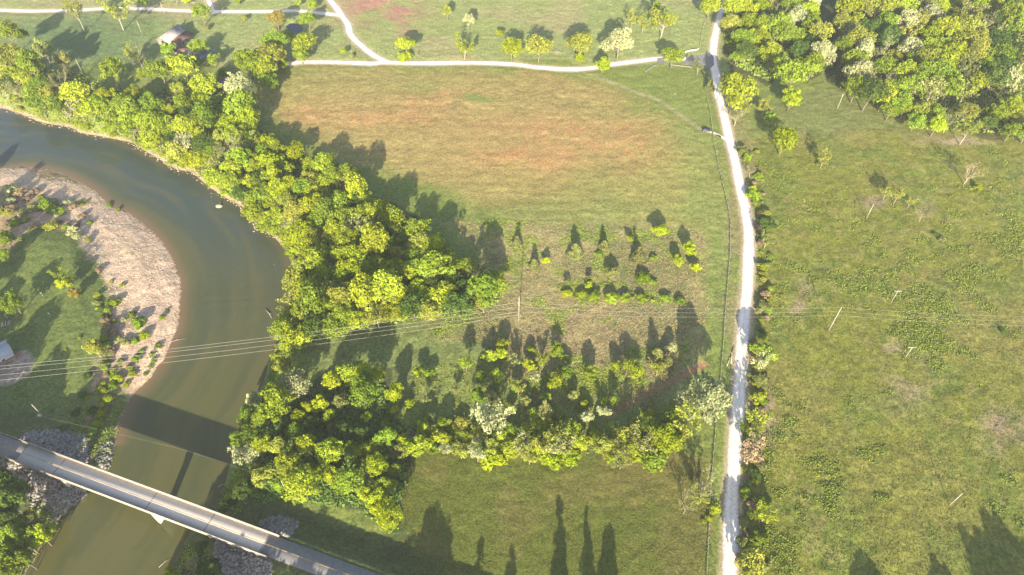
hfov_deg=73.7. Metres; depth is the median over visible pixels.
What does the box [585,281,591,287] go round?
young tree
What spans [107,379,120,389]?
shrub
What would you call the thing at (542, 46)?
oak tree
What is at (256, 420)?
broadleaf tree
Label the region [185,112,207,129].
broadleaf tree
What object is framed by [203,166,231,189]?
broadleaf tree
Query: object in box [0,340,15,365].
white house
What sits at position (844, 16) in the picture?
oak tree
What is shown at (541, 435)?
young tree
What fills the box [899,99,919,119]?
broadleaf tree
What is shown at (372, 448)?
broadleaf tree
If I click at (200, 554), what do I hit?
shrub
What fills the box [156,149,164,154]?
leafy bush
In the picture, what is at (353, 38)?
gravel road
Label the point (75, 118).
shrub
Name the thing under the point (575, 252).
cedar tree
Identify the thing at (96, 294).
leafy bush
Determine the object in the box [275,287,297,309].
thin crowned tree
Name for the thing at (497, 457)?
leafy bush
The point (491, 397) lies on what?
cedar tree
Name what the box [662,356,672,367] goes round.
broadleaf tree
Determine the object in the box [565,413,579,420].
thin crowned tree
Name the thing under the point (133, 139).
shrub
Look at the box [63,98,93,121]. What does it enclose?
sycamore tree
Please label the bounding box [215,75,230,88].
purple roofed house
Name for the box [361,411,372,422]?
young tree
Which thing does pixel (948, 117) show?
bare tree
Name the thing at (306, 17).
broadleaf tree
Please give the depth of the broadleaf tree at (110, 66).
387.06 m
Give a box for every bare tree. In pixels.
[4,74,28,102]
[44,64,69,89]
[126,40,147,66]
[158,91,180,107]
[176,553,205,574]
[212,130,236,154]
[224,130,256,149]
[280,212,297,229]
[359,466,377,482]
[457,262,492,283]
[615,367,633,380]
[675,488,699,516]
[687,462,722,503]
[725,104,750,125]
[763,2,789,23]
[861,34,897,59]
[870,67,896,84]
[913,0,938,7]
[917,208,932,220]
[941,105,967,132]
[963,162,985,184]
[972,6,997,27]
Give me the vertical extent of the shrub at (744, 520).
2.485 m
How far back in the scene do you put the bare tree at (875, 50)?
402.45 m
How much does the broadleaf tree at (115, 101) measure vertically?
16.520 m
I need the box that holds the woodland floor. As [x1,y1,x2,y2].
[7,0,1023,535]
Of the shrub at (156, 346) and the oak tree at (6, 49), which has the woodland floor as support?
the oak tree at (6, 49)
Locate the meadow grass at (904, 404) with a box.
[755,142,1023,574]
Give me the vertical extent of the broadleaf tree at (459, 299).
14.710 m
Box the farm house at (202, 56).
[193,47,215,63]
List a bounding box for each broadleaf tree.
[0,18,22,46]
[0,74,19,90]
[0,229,16,251]
[0,248,10,264]
[0,287,25,314]
[0,468,32,500]
[0,483,29,512]
[0,505,19,530]
[0,523,29,547]
[0,540,24,566]
[0,555,22,574]
[2,65,18,79]
[5,530,39,553]
[8,548,36,568]
[9,516,31,529]
[11,70,39,83]
[13,48,44,81]
[16,27,29,44]
[19,81,34,96]
[19,511,46,527]
[23,89,47,117]
[24,523,55,547]
[27,73,55,89]
[31,37,54,66]
[46,90,72,119]
[53,50,71,70]
[59,78,90,115]
[72,96,96,118]
[86,94,106,114]
[92,87,115,98]
[93,99,113,114]
[98,56,126,89]
[103,112,125,135]
[109,92,132,111]
[110,109,139,140]
[114,96,141,131]
[123,83,145,98]
[129,93,142,110]
[131,109,155,128]
[136,0,146,9]
[136,67,149,83]
[136,91,164,112]
[139,124,167,151]
[144,59,172,85]
[146,111,165,127]
[150,115,176,136]
[155,103,176,117]
[157,128,176,146]
[160,42,175,57]
[165,54,198,83]
[167,114,198,134]
[173,91,196,109]
[177,104,193,116]
[177,146,199,171]
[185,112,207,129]
[186,125,207,138]
[187,39,209,53]
[187,73,223,96]
[187,90,208,103]
[187,151,213,167]
[189,101,216,133]
[190,132,216,154]
[191,3,212,24]
[192,56,202,73]
[195,555,222,574]
[201,141,224,157]
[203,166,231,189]
[205,53,219,67]
[206,93,229,108]
[206,115,219,131]
[215,104,232,116]
[215,112,242,128]
[218,68,228,77]
[219,123,247,146]
[219,157,242,173]
[220,169,241,189]
[222,88,255,117]
[224,146,253,172]
[229,424,259,447]
[231,48,257,79]
[231,185,251,202]
[231,478,253,499]
[232,121,256,138]
[234,103,261,128]
[236,402,256,428]
[240,200,268,222]
[241,173,259,189]
[243,129,260,142]
[243,134,259,149]
[243,186,269,209]
[246,463,260,478]
[247,153,260,173]
[250,55,277,77]
[250,166,271,185]
[250,406,272,427]
[250,432,270,452]
[252,142,272,155]
[254,133,279,146]
[255,381,290,422]
[256,28,290,51]
[256,181,278,198]
[257,71,278,93]
[257,150,284,168]
[260,163,281,184]
[260,217,280,236]
[261,194,277,207]
[264,10,286,30]
[265,206,287,226]
[266,176,288,197]
[267,137,285,153]
[267,317,292,339]
[270,476,284,492]
[271,420,288,432]
[274,447,304,479]
[275,159,294,176]
[276,308,296,321]
[276,375,295,402]
[279,321,312,351]
[280,140,305,163]
[280,174,298,193]
[281,230,312,253]
[281,463,320,505]
[283,30,294,40]
[285,422,303,438]
[286,219,315,243]
[290,280,324,317]
[290,408,306,423]
[291,32,318,57]
[291,177,311,195]
[292,49,308,63]
[292,245,328,275]
[292,274,324,299]
[293,312,322,339]
[295,193,323,213]
[295,434,316,456]
[297,10,316,29]
[300,401,312,413]
[301,157,316,170]
[301,183,322,197]
[301,453,316,465]
[303,415,323,431]
[305,213,325,227]
[307,0,316,8]
[308,152,334,171]
[309,464,321,475]
[310,394,329,413]
[311,197,334,224]
[311,308,333,327]
[313,243,332,258]
[313,258,335,279]
[314,174,337,188]
[314,437,345,465]
[316,294,338,312]
[317,464,337,484]
[320,408,334,423]
[321,162,342,184]
[321,219,348,240]
[321,314,347,340]
[321,370,340,389]
[325,190,350,210]
[327,205,355,225]
[327,301,353,322]
[328,466,364,494]
[329,243,346,262]
[330,225,359,248]
[330,459,343,468]
[331,268,353,284]
[331,393,349,409]
[331,421,353,438]
[334,255,360,279]
[335,363,357,382]
[337,162,362,178]
[340,188,359,206]
[341,440,357,455]
[342,244,368,261]
[342,308,368,329]
[344,173,367,198]
[347,271,377,310]
[349,202,377,219]
[349,250,381,274]
[349,372,380,408]
[351,426,369,440]
[352,230,363,244]
[353,361,371,378]
[353,444,363,456]
[356,272,372,283]
[357,191,374,203]
[357,485,373,500]
[359,222,389,254]
[362,440,379,456]
[363,451,388,476]
[365,268,404,302]
[365,487,388,508]
[369,249,388,267]
[369,257,402,279]
[369,366,385,383]
[369,502,386,515]
[372,199,389,219]
[372,426,397,445]
[374,239,394,257]
[374,476,398,495]
[374,497,402,533]
[381,204,405,236]
[381,227,395,241]
[381,286,409,305]
[381,300,412,320]
[384,381,403,402]
[385,463,400,477]
[392,227,411,243]
[393,261,415,281]
[394,36,415,51]
[396,433,410,445]
[397,290,427,318]
[403,217,431,238]
[404,244,421,261]
[406,259,432,277]
[408,278,428,299]
[414,243,432,259]
[416,249,455,288]
[418,268,444,288]
[423,232,445,251]
[425,280,455,306]
[437,416,451,431]
[439,246,454,259]
[441,268,459,290]
[441,286,476,318]
[443,256,459,270]
[443,433,452,442]
[452,257,478,275]
[452,277,474,296]
[458,356,471,371]
[465,273,499,312]
[469,387,486,402]
[475,370,485,382]
[486,268,507,291]
[496,338,509,348]
[500,37,525,61]
[510,381,521,392]
[545,375,562,388]
[549,341,563,356]
[559,366,573,377]
[610,395,619,405]
[616,372,625,378]
[622,358,644,378]
[646,417,662,433]
[651,423,680,452]
[662,47,683,68]
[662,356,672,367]
[700,0,722,19]
[717,71,758,114]
[721,0,746,15]
[729,49,745,65]
[730,28,755,46]
[736,0,759,12]
[736,39,759,63]
[741,12,757,29]
[747,342,778,360]
[752,0,773,14]
[752,27,771,45]
[753,14,768,30]
[757,41,782,70]
[763,111,776,126]
[766,11,792,40]
[770,124,799,154]
[772,22,800,47]
[772,57,811,95]
[779,0,803,10]
[781,87,802,110]
[788,40,809,56]
[794,27,808,42]
[798,0,820,19]
[801,11,821,32]
[803,34,822,52]
[804,51,823,78]
[832,36,855,61]
[835,0,861,14]
[840,49,869,75]
[841,74,870,102]
[849,12,869,26]
[853,76,890,110]
[860,18,892,35]
[864,57,880,71]
[870,55,898,77]
[874,81,899,110]
[876,0,904,11]
[876,24,903,53]
[877,10,899,27]
[879,99,903,119]
[883,75,913,95]
[885,90,913,116]
[891,59,920,82]
[895,0,921,13]
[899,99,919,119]
[903,71,934,92]
[905,51,920,68]
[906,109,928,130]
[917,59,943,80]
[918,25,944,38]
[920,36,941,47]
[926,114,948,136]
[927,103,947,119]
[928,0,952,11]
[930,60,958,80]
[931,16,961,36]
[931,47,962,65]
[934,35,955,47]
[937,71,963,103]
[942,40,970,66]
[945,7,966,17]
[948,0,962,7]
[951,31,976,42]
[969,71,994,92]
[972,56,997,71]
[973,0,992,10]
[977,61,1015,94]
[979,114,1003,131]
[982,103,1012,121]
[984,46,1001,62]
[985,9,1004,31]
[986,29,1013,49]
[989,0,1005,10]
[991,54,1017,70]
[992,41,1017,62]
[994,0,1021,25]
[1000,95,1023,118]
[1002,24,1021,39]
[1002,121,1023,142]
[1005,0,1022,3]
[1012,40,1023,56]
[1015,0,1023,8]
[1015,7,1023,35]
[1016,121,1023,142]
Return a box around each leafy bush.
[0,210,10,215]
[33,106,39,113]
[71,120,81,124]
[80,124,92,130]
[93,292,100,297]
[94,410,105,418]
[95,386,101,393]
[96,401,104,408]
[98,334,107,340]
[98,380,106,385]
[100,127,109,132]
[101,394,114,402]
[104,307,111,314]
[108,131,118,136]
[109,297,121,307]
[109,374,125,381]
[123,381,129,387]
[128,370,137,376]
[138,330,149,340]
[142,146,150,150]
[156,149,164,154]
[166,159,176,165]
[220,189,228,195]
[397,51,412,61]
[435,420,456,433]
[461,436,471,442]
[475,445,508,471]
[489,427,506,443]
[496,434,522,459]
[506,428,519,437]
[519,422,530,435]
[526,417,553,435]
[541,447,564,470]
[558,447,581,467]
[561,289,572,297]
[573,288,587,298]
[587,289,600,303]
[587,426,600,443]
[604,291,617,304]
[605,446,626,464]
[624,417,641,438]
[631,448,641,461]
[644,433,664,448]
[660,446,671,457]
[704,514,713,521]
[708,501,721,514]
[724,38,735,43]
[749,392,766,404]
[751,478,759,486]
[756,263,768,270]
[973,182,982,191]
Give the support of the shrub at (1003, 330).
on the meadow
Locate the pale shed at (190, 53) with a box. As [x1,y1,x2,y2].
[186,49,196,55]
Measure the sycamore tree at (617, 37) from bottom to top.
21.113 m
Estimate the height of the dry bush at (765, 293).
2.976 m
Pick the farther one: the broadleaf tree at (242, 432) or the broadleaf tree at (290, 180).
the broadleaf tree at (290, 180)
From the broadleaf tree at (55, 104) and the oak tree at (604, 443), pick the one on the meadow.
the oak tree at (604, 443)
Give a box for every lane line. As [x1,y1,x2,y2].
[22,452,262,542]
[266,544,347,574]
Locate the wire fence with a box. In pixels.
[703,69,730,573]
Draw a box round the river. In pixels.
[0,108,292,574]
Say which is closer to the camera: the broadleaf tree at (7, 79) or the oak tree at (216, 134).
the oak tree at (216, 134)
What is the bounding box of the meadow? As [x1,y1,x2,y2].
[0,0,1023,574]
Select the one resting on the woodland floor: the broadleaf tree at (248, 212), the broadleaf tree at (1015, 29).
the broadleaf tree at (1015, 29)
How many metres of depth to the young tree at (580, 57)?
414.74 m
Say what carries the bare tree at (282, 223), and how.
on the river bank
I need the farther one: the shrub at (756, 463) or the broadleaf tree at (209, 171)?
the broadleaf tree at (209, 171)
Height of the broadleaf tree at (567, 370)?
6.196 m
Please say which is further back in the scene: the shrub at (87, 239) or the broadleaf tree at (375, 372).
the shrub at (87, 239)
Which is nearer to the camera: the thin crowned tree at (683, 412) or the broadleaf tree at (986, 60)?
the thin crowned tree at (683, 412)
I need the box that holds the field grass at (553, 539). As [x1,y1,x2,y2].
[400,459,707,574]
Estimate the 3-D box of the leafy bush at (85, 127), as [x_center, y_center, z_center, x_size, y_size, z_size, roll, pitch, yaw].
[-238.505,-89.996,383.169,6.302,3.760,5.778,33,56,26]
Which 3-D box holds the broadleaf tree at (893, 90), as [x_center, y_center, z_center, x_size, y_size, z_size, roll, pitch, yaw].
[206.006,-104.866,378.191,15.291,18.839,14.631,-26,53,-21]
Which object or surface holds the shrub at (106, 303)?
on the lawn at (34, 333)
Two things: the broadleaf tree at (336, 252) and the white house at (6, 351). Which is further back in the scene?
the broadleaf tree at (336, 252)
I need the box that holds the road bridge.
[5,440,278,557]
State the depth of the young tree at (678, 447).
237.71 m
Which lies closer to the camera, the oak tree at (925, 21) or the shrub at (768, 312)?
the shrub at (768, 312)
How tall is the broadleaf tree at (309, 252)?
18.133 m
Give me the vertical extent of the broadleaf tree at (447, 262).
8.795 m
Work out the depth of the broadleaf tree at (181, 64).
392.95 m
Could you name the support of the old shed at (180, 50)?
on the meadow
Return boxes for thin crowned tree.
[0,79,10,101]
[46,266,68,277]
[59,0,84,31]
[94,0,134,30]
[122,44,138,62]
[205,153,221,174]
[226,444,260,466]
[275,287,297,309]
[332,171,350,190]
[341,211,367,237]
[361,298,389,328]
[362,215,380,226]
[370,294,388,314]
[386,245,404,262]
[386,443,399,458]
[398,445,411,459]
[414,384,431,403]
[425,412,435,424]
[438,442,452,453]
[451,384,459,393]
[454,30,474,59]
[467,444,485,461]
[470,398,515,434]
[483,438,498,454]
[507,379,526,394]
[509,352,521,365]
[512,426,536,458]
[513,430,530,455]
[521,452,536,463]
[529,371,541,381]
[532,431,557,453]
[534,350,549,367]
[543,423,569,441]
[545,439,560,453]
[551,428,577,454]
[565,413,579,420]
[597,405,612,418]
[599,441,611,459]
[603,421,615,434]
[610,447,634,468]
[612,425,636,461]
[613,427,637,443]
[620,430,644,455]
[626,7,637,24]
[630,420,657,453]
[636,12,650,32]
[637,412,653,431]
[648,7,678,37]
[650,362,663,375]
[673,400,708,435]
[690,484,709,503]
[691,59,705,72]
[737,407,774,435]
[738,103,753,115]
[742,428,767,463]
[751,349,776,369]
[754,505,761,519]
[756,98,773,115]
[756,500,779,522]
[761,228,775,246]
[818,147,831,167]
[838,19,861,38]
[865,0,895,19]
[880,186,895,198]
[893,187,904,203]
[897,24,924,44]
[907,197,919,206]
[917,75,948,101]
[957,49,980,79]
[958,79,981,103]
[958,113,983,144]
[960,10,984,22]
[961,0,990,15]
[981,20,1007,33]
[1011,64,1023,91]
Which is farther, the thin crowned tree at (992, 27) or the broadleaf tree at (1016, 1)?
the broadleaf tree at (1016, 1)
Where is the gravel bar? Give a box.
[0,167,181,396]
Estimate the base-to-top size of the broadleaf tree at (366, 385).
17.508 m
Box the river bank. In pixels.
[0,79,326,574]
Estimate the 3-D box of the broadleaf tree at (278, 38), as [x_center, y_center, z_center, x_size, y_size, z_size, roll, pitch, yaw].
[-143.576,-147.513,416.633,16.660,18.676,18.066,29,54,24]
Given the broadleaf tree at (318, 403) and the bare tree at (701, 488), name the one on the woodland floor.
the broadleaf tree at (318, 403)
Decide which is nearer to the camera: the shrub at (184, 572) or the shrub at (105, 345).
the shrub at (184, 572)
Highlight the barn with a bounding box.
[157,24,193,46]
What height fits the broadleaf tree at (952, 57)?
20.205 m
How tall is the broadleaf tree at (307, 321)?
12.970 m
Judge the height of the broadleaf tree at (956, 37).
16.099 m
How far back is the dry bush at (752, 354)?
269.37 m
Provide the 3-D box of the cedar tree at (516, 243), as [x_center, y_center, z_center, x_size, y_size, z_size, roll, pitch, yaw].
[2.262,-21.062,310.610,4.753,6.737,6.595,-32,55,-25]
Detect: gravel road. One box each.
[0,7,390,63]
[327,0,345,17]
[709,0,754,574]
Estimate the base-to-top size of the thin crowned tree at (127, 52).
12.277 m
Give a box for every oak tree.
[0,42,23,68]
[0,65,9,78]
[35,84,58,105]
[81,338,104,354]
[82,90,93,98]
[162,140,189,167]
[168,82,189,93]
[211,128,230,149]
[251,466,273,487]
[254,41,287,71]
[268,436,291,453]
[271,357,290,374]
[275,190,294,207]
[281,200,307,220]
[281,267,312,291]
[291,305,312,323]
[298,170,320,184]
[309,228,324,245]
[317,186,333,204]
[317,279,339,297]
[324,281,363,308]
[355,240,377,253]
[406,231,433,252]
[414,300,442,321]
[441,4,451,21]
[469,294,484,313]
[524,33,553,64]
[564,31,594,52]
[591,436,620,453]
[656,409,674,423]
[669,418,690,442]
[719,13,741,37]
[734,544,764,574]
[808,20,834,40]
[833,10,850,34]
[842,25,877,49]
[858,0,878,16]
[883,47,906,61]
[914,10,932,33]
[914,46,944,63]
[914,100,936,117]
[955,14,983,37]
[958,102,981,119]
[962,28,993,46]
[963,41,989,70]
[1012,110,1023,122]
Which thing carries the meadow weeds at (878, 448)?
on the meadow
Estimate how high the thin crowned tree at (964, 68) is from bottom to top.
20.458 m
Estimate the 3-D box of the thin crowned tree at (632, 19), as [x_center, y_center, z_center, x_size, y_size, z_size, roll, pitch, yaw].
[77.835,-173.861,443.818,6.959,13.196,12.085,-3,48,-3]
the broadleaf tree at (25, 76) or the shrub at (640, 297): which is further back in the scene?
the broadleaf tree at (25, 76)
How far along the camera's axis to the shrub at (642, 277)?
296.26 m
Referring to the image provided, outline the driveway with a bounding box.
[206,0,214,10]
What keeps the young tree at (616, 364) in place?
on the meadow
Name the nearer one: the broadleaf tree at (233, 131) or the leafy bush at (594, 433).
the leafy bush at (594, 433)
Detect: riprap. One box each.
[0,458,87,520]
[20,428,88,463]
[94,440,113,469]
[212,539,272,574]
[258,515,299,537]
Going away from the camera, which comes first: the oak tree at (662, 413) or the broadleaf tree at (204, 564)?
the broadleaf tree at (204, 564)
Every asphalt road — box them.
[0,434,28,459]
[260,534,379,574]
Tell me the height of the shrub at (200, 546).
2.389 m
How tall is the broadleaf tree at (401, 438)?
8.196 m
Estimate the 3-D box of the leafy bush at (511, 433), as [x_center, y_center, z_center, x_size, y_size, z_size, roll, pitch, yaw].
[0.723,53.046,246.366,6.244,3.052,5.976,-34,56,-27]
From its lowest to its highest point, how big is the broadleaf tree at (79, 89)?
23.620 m
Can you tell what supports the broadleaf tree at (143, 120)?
on the river bank
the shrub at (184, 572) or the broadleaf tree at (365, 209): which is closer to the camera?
the shrub at (184, 572)
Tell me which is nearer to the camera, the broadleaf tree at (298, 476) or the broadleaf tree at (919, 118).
the broadleaf tree at (298, 476)
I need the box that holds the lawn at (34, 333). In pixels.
[0,225,117,439]
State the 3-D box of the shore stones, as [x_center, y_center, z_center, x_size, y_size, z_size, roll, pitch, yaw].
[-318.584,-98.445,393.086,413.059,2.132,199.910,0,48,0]
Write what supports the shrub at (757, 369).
on the meadow
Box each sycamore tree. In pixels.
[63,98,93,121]
[171,131,196,154]
[223,71,254,100]
[245,392,259,405]
[276,368,312,397]
[290,256,311,273]
[462,13,474,31]
[599,27,634,60]
[674,386,696,405]
[688,371,734,425]
[788,4,809,25]
[801,0,820,4]
[808,39,837,65]
[842,59,872,88]
[855,37,874,58]
[893,8,919,33]
[896,36,923,56]
[918,3,945,21]
[996,68,1022,94]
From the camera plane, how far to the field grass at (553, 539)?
225.62 m
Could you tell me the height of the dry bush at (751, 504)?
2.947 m
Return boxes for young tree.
[54,276,73,288]
[67,288,80,298]
[164,566,173,574]
[278,58,288,69]
[294,0,301,6]
[340,48,346,54]
[344,378,356,386]
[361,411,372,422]
[390,405,399,412]
[402,398,414,407]
[402,434,433,457]
[411,422,419,432]
[413,365,424,377]
[416,417,434,434]
[423,369,435,376]
[429,429,446,443]
[480,350,496,361]
[484,377,494,386]
[487,368,502,382]
[495,29,504,37]
[495,347,507,359]
[505,403,516,413]
[519,395,531,405]
[522,359,537,371]
[526,345,535,352]
[526,407,537,419]
[529,443,549,461]
[534,431,551,443]
[539,392,551,402]
[541,257,550,263]
[556,412,564,421]
[560,354,570,360]
[561,418,581,438]
[563,278,570,284]
[567,390,578,402]
[570,432,587,450]
[575,53,584,61]
[578,410,594,421]
[580,399,589,408]
[582,364,597,381]
[585,275,592,280]
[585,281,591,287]
[594,56,610,73]
[599,397,607,405]
[605,268,619,278]
[611,360,623,372]
[626,235,633,241]
[644,408,655,415]
[650,224,669,237]
[652,1,660,8]
[655,424,683,451]
[662,408,686,425]
[664,342,676,352]
[673,254,683,266]
[682,240,696,255]
[688,262,701,271]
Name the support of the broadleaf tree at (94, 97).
on the river bank
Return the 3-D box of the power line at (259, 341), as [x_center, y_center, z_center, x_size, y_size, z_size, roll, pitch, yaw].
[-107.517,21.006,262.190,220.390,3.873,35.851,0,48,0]
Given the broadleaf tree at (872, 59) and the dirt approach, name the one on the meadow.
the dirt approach
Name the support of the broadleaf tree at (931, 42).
on the woodland floor
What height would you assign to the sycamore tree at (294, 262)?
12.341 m
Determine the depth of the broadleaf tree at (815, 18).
427.84 m
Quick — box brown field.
[266,64,721,233]
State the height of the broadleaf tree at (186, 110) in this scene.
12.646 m
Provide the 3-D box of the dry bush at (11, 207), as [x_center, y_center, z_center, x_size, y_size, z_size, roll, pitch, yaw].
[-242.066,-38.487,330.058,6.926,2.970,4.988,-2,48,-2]
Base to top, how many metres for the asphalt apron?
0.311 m
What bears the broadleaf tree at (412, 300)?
on the meadow
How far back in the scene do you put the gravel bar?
312.11 m
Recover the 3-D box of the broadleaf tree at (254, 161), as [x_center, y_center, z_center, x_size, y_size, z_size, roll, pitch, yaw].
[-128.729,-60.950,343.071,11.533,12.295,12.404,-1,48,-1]
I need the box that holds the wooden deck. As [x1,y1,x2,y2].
[0,349,20,364]
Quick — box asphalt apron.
[684,53,713,69]
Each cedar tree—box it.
[484,390,498,407]
[512,236,522,248]
[528,259,539,271]
[535,399,553,422]
[565,243,583,260]
[598,240,609,254]
[629,246,645,264]
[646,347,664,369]
[704,79,714,91]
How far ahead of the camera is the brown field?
367.78 m
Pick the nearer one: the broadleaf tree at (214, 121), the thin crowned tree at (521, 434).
the thin crowned tree at (521, 434)
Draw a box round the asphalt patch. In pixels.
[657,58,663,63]
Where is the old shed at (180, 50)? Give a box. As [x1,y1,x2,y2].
[173,46,188,53]
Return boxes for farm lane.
[286,56,686,71]
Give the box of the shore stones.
[0,107,276,237]
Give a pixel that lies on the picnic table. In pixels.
(4, 323)
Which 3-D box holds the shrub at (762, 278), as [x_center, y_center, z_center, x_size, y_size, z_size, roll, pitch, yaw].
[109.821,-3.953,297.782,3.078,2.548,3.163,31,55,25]
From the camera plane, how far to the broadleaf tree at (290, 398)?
249.33 m
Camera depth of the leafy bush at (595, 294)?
288.92 m
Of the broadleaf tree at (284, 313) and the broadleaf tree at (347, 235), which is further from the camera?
the broadleaf tree at (347, 235)
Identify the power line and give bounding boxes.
[5,312,513,374]
[6,302,517,365]
[6,314,518,379]
[7,307,515,368]
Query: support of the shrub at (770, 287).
on the meadow
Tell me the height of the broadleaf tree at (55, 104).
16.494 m
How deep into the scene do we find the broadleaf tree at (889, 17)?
430.65 m
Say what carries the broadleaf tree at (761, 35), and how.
on the woodland floor
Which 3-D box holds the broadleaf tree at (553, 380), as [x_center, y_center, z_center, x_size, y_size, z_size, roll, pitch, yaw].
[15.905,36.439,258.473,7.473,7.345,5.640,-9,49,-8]
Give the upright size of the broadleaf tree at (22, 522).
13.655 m
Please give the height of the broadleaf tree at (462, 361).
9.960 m
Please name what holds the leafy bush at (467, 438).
on the meadow
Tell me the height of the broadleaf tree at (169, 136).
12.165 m
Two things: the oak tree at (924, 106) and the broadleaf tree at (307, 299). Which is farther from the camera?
the oak tree at (924, 106)
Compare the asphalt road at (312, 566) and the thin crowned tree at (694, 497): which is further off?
the thin crowned tree at (694, 497)
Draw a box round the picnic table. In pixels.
[1,320,10,326]
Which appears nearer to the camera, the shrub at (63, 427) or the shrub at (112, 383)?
the shrub at (63, 427)
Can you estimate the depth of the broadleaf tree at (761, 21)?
430.14 m
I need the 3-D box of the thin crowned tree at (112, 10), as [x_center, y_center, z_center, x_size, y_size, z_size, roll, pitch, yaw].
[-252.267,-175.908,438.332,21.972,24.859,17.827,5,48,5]
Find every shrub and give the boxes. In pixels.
[2,183,17,196]
[4,197,16,203]
[9,219,21,226]
[13,106,23,110]
[14,97,22,103]
[18,208,27,213]
[26,204,37,212]
[28,226,38,231]
[36,197,53,209]
[38,507,48,516]
[42,220,59,230]
[46,204,62,214]
[57,208,64,215]
[59,423,69,431]
[62,200,71,204]
[65,225,80,235]
[71,116,82,120]
[71,232,82,239]
[71,407,80,416]
[78,391,88,399]
[83,371,92,380]
[84,235,91,241]
[86,406,97,413]
[86,425,98,433]
[88,418,102,426]
[91,300,101,305]
[96,408,107,414]
[97,385,108,392]
[98,342,110,348]
[98,360,109,371]
[101,354,112,360]
[104,299,110,306]
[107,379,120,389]
[109,368,119,374]
[113,335,121,341]
[115,358,124,366]
[118,317,126,322]
[120,337,131,345]
[125,364,132,370]
[126,311,136,317]
[130,337,138,343]
[131,135,139,141]
[131,315,145,330]
[131,354,141,362]
[154,343,161,348]
[180,568,191,574]
[193,552,202,564]
[194,540,207,551]
[197,167,205,174]
[218,507,227,514]
[226,496,237,508]
[284,249,292,254]
[404,426,416,438]
[426,441,440,454]
[450,440,470,458]
[452,428,468,443]
[453,414,469,432]
[454,411,468,423]
[469,421,489,440]
[471,434,485,443]
[501,421,520,434]
[594,250,603,257]
[617,292,635,302]
[635,270,650,284]
[635,293,648,303]
[639,448,666,472]
[647,279,657,286]
[649,254,657,261]
[660,293,672,302]
[674,297,685,304]
[734,145,748,154]
[736,535,748,547]
[738,515,749,528]
[739,485,752,499]
[742,153,752,161]
[742,430,757,441]
[743,479,751,485]
[744,188,762,204]
[745,509,754,518]
[748,529,768,545]
[749,468,761,478]
[750,456,759,465]
[751,171,764,180]
[752,363,764,372]
[752,370,770,387]
[752,495,772,510]
[756,299,769,312]
[757,230,767,237]
[757,317,763,323]
[757,398,769,405]
[757,461,768,473]
[758,209,771,216]
[758,216,777,228]
[758,271,767,276]
[758,333,769,340]
[758,563,771,574]
[760,276,767,281]
[763,305,772,314]
[764,285,774,290]
[766,253,773,258]
[938,236,945,242]
[1000,327,1007,333]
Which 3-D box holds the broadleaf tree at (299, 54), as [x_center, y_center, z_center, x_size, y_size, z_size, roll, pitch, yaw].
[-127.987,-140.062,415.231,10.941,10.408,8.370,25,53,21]
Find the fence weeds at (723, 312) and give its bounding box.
[702,72,731,574]
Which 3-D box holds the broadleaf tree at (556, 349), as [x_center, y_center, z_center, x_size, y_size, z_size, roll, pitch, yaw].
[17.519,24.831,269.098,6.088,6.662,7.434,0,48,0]
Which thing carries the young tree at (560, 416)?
on the meadow
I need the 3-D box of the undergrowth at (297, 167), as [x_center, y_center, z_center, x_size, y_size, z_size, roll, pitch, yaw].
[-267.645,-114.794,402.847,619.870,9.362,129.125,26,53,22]
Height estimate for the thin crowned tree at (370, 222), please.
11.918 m
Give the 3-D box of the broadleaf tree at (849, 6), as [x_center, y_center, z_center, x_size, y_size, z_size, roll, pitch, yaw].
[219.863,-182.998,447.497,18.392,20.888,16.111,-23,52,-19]
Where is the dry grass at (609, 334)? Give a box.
[427,218,708,408]
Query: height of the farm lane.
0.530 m
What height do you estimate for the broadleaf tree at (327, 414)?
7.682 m
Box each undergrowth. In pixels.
[0,58,506,355]
[233,370,407,533]
[401,356,661,456]
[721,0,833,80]
[837,0,1023,134]
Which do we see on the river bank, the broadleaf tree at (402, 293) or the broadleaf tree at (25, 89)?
the broadleaf tree at (25, 89)
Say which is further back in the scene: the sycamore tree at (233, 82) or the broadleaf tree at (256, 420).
the sycamore tree at (233, 82)
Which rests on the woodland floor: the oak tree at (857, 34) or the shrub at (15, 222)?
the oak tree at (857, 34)
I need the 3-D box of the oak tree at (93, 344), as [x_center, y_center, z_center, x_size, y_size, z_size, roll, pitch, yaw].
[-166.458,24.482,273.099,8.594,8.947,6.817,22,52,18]
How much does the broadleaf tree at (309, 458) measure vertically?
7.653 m
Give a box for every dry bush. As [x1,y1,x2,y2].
[3,204,16,210]
[11,210,18,216]
[12,186,27,197]
[21,196,31,202]
[29,187,38,195]
[68,203,77,209]
[78,211,85,217]
[85,416,94,422]
[95,267,102,273]
[100,317,110,322]
[101,325,109,332]
[108,327,118,334]
[108,347,116,354]
[744,500,756,508]
[749,352,763,360]
[755,224,761,230]
[756,239,764,245]
[757,405,765,412]
[760,290,770,298]
[763,315,770,320]
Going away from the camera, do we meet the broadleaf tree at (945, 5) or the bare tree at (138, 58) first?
the bare tree at (138, 58)
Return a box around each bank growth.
[0,401,127,574]
[1,85,313,574]
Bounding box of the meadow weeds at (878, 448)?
[754,143,1023,574]
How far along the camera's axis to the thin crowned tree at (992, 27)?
414.88 m
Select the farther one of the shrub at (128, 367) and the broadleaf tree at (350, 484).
the shrub at (128, 367)
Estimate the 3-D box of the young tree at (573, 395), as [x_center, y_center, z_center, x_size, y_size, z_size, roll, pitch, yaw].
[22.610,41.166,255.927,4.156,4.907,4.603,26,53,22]
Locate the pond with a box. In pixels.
[286,23,302,32]
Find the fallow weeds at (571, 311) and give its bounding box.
[433,219,704,405]
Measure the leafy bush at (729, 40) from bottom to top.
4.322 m
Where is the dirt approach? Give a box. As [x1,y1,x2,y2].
[701,129,727,141]

